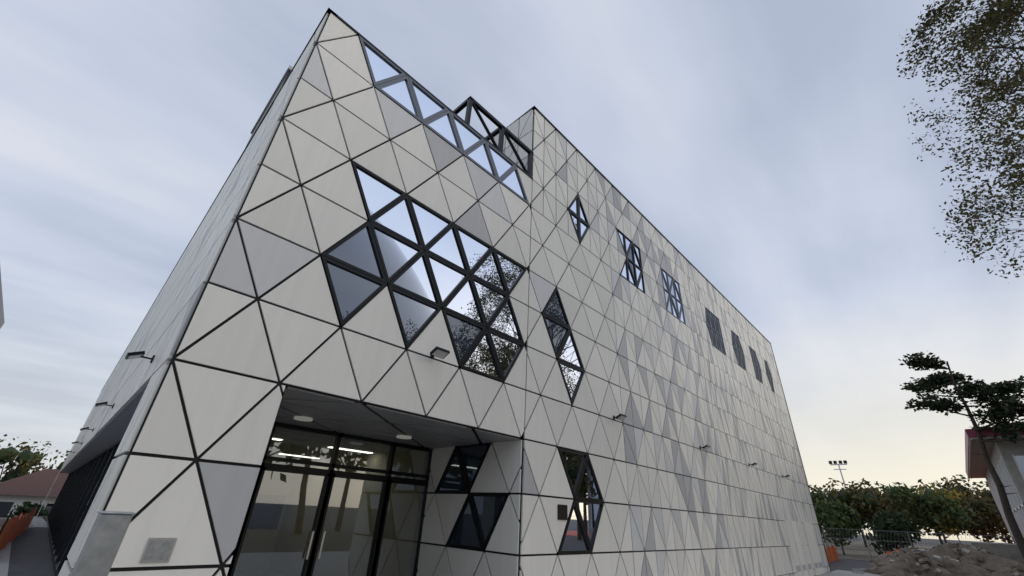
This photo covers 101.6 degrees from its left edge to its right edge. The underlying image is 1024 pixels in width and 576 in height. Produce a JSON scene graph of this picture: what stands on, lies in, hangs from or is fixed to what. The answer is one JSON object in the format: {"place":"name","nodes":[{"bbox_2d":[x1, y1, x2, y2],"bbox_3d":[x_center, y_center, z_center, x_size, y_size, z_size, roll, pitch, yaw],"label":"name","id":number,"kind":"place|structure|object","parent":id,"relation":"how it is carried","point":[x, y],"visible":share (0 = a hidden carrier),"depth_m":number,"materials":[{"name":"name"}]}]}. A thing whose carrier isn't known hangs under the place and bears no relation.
{"place":"outdoors","nodes":[
{"label":"outdoors","id":0,"kind":"place"},
{"bbox_2d":[0,469,68,518],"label":"house","id":1,"kind":"structure","parent":0,"point":[34,487],"depth_m":41.33,"materials":[{"name":"tile"}]},
{"bbox_2d":[416,439,522,575],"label":"entrance side wall","id":2,"kind":"structure","parent":0,"point":[471,521],"depth_m":7.78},
{"bbox_2d":[8,527,997,575],"bbox_3d":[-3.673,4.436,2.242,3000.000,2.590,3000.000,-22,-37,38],"label":"ground","id":3,"kind":"structure","parent":0,"point":[30,553],"depth_m":14.33,"materials":[{"name":"concrete"}]},
{"bbox_2d":[0,501,41,549],"bbox_3d":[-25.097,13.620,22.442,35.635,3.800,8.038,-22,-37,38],"label":"planter","id":4,"kind":"object","parent":3,"relation":"on","point":[11,529],"visible":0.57,"depth_m":13.72,"materials":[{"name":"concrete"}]},
{"bbox_2d":[0,516,46,526],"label":"retaining walls","id":5,"kind":"structure","parent":3,"relation":"on","point":[39,521],"depth_m":24.81,"materials":[{"name":"concrete"}]},
{"bbox_2d":[4,501,49,518],"bbox_3d":[-43.820,21.131,37.626,3.056,3.401,3.044,22,-34,-31],"label":"plant","id":6,"kind":"object","parent":3,"relation":"on","point":[26,504],"visible":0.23,"depth_m":37.42,"materials":[{"name":"green plant"}]},
{"bbox_2d":[0,434,57,482],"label":"tree","id":7,"kind":"object","parent":3,"relation":"on","point":[28,460],"visible":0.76,"depth_m":47.80,"materials":[{"name":"green plant"}]},
{"bbox_2d":[43,449,69,469],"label":"tree","id":8,"kind":"object","parent":3,"relation":"on","point":[59,467],"visible":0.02,"depth_m":55.68,"materials":[{"name":"green plant"}]},
{"bbox_2d":[46,384,147,575],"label":"glazing","id":9,"kind":"structure","parent":3,"relation":"on","point":[86,467],"depth_m":12.68,"materials":[{"name":"black glass"}]},
{"bbox_2d":[36,13,328,575],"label":"facade","id":10,"kind":"structure","parent":3,"relation":"on","point":[160,331],"depth_m":6.69,"materials":[{"name":"white stone"}]},
{"bbox_2d":[66,351,154,453],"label":"flood lights","id":11,"kind":"object","parent":10,"relation":"attached to","point":[135,355],"visible":0.94,"depth_m":5.66,"materials":[{"name":"black metal"}]},
{"bbox_2d":[227,385,285,575],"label":"entrance wall edge","id":12,"kind":"object","parent":3,"relation":"on","point":[229,565],"visible":0.03,"depth_m":4.56,"materials":[{"name":"beige"}]},
{"bbox_2d":[228,422,432,575],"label":"entrance screen","id":13,"kind":"object","parent":3,"relation":"on","point":[327,503],"visible":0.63,"depth_m":7.47,"materials":[{"name":"clear glass"}]},
{"bbox_2d":[0,527,879,575],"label":"forecourt","id":14,"kind":"structure","parent":3,"relation":"on","point":[4,558],"depth_m":13.47,"materials":[{"name":"grey concrete"}]},
{"bbox_2d":[0,269,4,328],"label":"neighbour block","id":15,"kind":"structure","parent":14,"relation":"on","point":[2,321],"depth_m":25.13,"materials":[{"name":"grey"}]},
{"bbox_2d":[70,511,135,575],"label":"pillar","id":16,"kind":"structure","parent":14,"relation":"on","point":[101,547],"depth_m":1.29,"materials":[{"name":"grey concrete"}]},
{"bbox_2d":[103,13,830,575],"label":"facade","id":17,"kind":"structure","parent":14,"relation":"on","point":[387,235],"depth_m":7.79,"materials":[{"name":"white stone"}]},
{"bbox_2d":[140,504,567,562],"bbox_3d":[-1.106,3.261,5.784,0.020,0.740,6.250,-22,-37,38],"label":"hatch and sign","id":18,"kind":"object","parent":17,"relation":"attached to","point":[158,550],"visible":1,"depth_m":3.77,"materials":[{"name":"black metal"}]},
{"bbox_2d":[275,385,520,448],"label":"entrance soffit","id":19,"kind":"structure","parent":17,"relation":"attached to","point":[336,414],"depth_m":6.81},
{"bbox_2d":[294,416,411,438],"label":"soffit lights","id":20,"kind":"object","parent":19,"relation":"attached to","point":[302,418],"visible":1,"depth_m":6.71},
{"bbox_2d":[101,8,830,570],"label":"copings","id":21,"kind":"object","parent":17,"relation":"on","point":[329,10],"visible":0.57,"depth_m":12.04,"materials":[{"name":"black metal"}]},
{"bbox_2d":[236,65,292,165],"bbox_3d":[-4.919,-3.433,10.892,2.700,1.300,3.191,-22,-37,38],"label":"window frame","id":22,"kind":"object","parent":21,"relation":"attached to","point":[276,91],"visible":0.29,"depth_m":9.90,"materials":[{"name":"black metal"}]},
{"bbox_2d":[453,96,533,176],"bbox_3d":[-1.125,-3.229,10.905,2.490,0.979,2.253,-22,-37,38],"label":"steel roof frame","id":23,"kind":"object","parent":21,"relation":"on","point":[470,102],"visible":0.49,"depth_m":10.14,"materials":[{"name":"black metal"}]},
{"bbox_2d":[489,109,533,207],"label":"wall","id":24,"kind":"structure","parent":21,"relation":"attached to","point":[521,128],"depth_m":11.81,"materials":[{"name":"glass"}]},
{"bbox_2d":[430,346,789,477],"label":"flood lights","id":25,"kind":"object","parent":17,"relation":"attached to","point":[439,352],"visible":1,"depth_m":6.58,"materials":[{"name":"black metal"}]},
{"bbox_2d":[784,520,824,575],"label":"service doors","id":26,"kind":"structure","parent":17,"relation":"attached to","point":[813,548],"depth_m":18.27,"materials":[{"name":"white metal"}]},
{"bbox_2d":[820,528,1023,561],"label":"fences","id":27,"kind":"object","parent":3,"relation":"on","point":[832,553],"visible":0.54,"depth_m":29.51,"materials":[{"name":"grey metal"}]},
{"bbox_2d":[852,541,1023,574],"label":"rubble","id":28,"kind":"object","parent":3,"relation":"on","point":[1008,551],"visible":0.34,"depth_m":23.99,"materials":[{"name":"concrete"}]},
{"bbox_2d":[867,543,1023,575],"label":"spoil heaps","id":29,"kind":"object","parent":3,"relation":"on","point":[951,559],"visible":1,"depth_m":20.22,"materials":[{"name":"soil"}]},
{"bbox_2d":[896,0,1023,278],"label":"tree","id":30,"kind":"object","parent":3,"relation":"on","point":[994,19],"visible":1,"depth_m":18.82,"materials":[{"name":"green plant"}]},
{"bbox_2d":[898,351,1023,557],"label":"tree","id":31,"kind":"object","parent":3,"relation":"on","point":[1002,405],"visible":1,"depth_m":25.53,"materials":[{"name":"green plant"}]},
{"bbox_2d":[965,426,1023,541],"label":"concrete building","id":32,"kind":"structure","parent":3,"relation":"on","point":[1006,458],"depth_m":27.19,"materials":[{"name":"white concrete"}]},
{"bbox_2d":[0,0,1023,542],"label":"sky","id":33,"kind":"structure","parent":0,"point":[767,141],"materials":[{"name":"blue"}]},
{"bbox_2d":[823,540,933,560],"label":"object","id":34,"kind":"structure","parent":0,"point":[854,553],"depth_m":48.24,"materials":[{"name":"soil"}]},
{"bbox_2d":[809,485,830,514],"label":"tree","id":35,"kind":"object","parent":34,"relation":"on","point":[817,495],"visible":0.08,"depth_m":56.28,"materials":[{"name":"green plant"}]},
{"bbox_2d":[812,486,832,542],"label":"tree","id":36,"kind":"object","parent":34,"relation":"on","point":[823,500],"visible":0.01,"depth_m":79.11,"materials":[{"name":"green plant"}]},
{"bbox_2d":[814,498,863,554],"bbox_3d":[29.741,21.717,38.223,5.045,4.626,3.381,19,-32,-27],"label":"tree","id":37,"kind":"object","parent":34,"relation":"on","point":[840,515],"visible":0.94,"depth_m":37.67,"materials":[{"name":"green plant"}]},
{"bbox_2d":[828,460,862,542],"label":"flood mast","id":38,"kind":"object","parent":34,"relation":"on","point":[839,464],"visible":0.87,"depth_m":95.20,"materials":[{"name":"black metal"}]},
{"bbox_2d":[824,478,891,546],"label":"tree","id":39,"kind":"object","parent":34,"relation":"on","point":[863,522],"visible":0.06,"depth_m":63.73,"materials":[{"name":"green plant"}]},
{"bbox_2d":[822,478,910,542],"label":"tree","id":40,"kind":"object","parent":34,"relation":"on","point":[867,504],"visible":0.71,"depth_m":53.85,"materials":[{"name":"green plant"}]},
{"bbox_2d":[865,509,923,554],"bbox_3d":[34.626,22.077,37.597,3.419,3.868,4.541,4,-29,-1],"label":"tree","id":41,"kind":"object","parent":34,"relation":"on","point":[887,521],"visible":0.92,"depth_m":37.40,"materials":[{"name":"green plant"}]},
{"bbox_2d":[878,484,913,546],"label":"tree","id":42,"kind":"object","parent":34,"relation":"on","point":[886,487],"visible":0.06,"depth_m":78.11,"materials":[{"name":"green plant"}]},
{"bbox_2d":[886,479,980,543],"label":"tree","id":43,"kind":"object","parent":34,"relation":"on","point":[931,512],"visible":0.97,"depth_m":52.44,"materials":[{"name":"green plant"}]},
{"bbox_2d":[901,483,970,542],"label":"tree","id":44,"kind":"object","parent":34,"relation":"on","point":[950,495],"visible":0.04,"depth_m":63.45,"materials":[{"name":"green plant"}]},
{"bbox_2d":[929,474,995,541],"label":"tree","id":45,"kind":"object","parent":34,"relation":"on","point":[950,485],"visible":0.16,"depth_m":76.18,"materials":[{"name":"green plant"}]},
{"bbox_2d":[956,491,1013,543],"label":"tree","id":46,"kind":"object","parent":34,"relation":"on","point":[989,524],"visible":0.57,"depth_m":51.83,"materials":[{"name":"green plant"}]},
{"bbox_2d":[970,481,1004,539],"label":"tree","id":47,"kind":"object","parent":34,"relation":"on","point":[988,495],"visible":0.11,"depth_m":64.65,"materials":[{"name":"green plant"}]}
]}

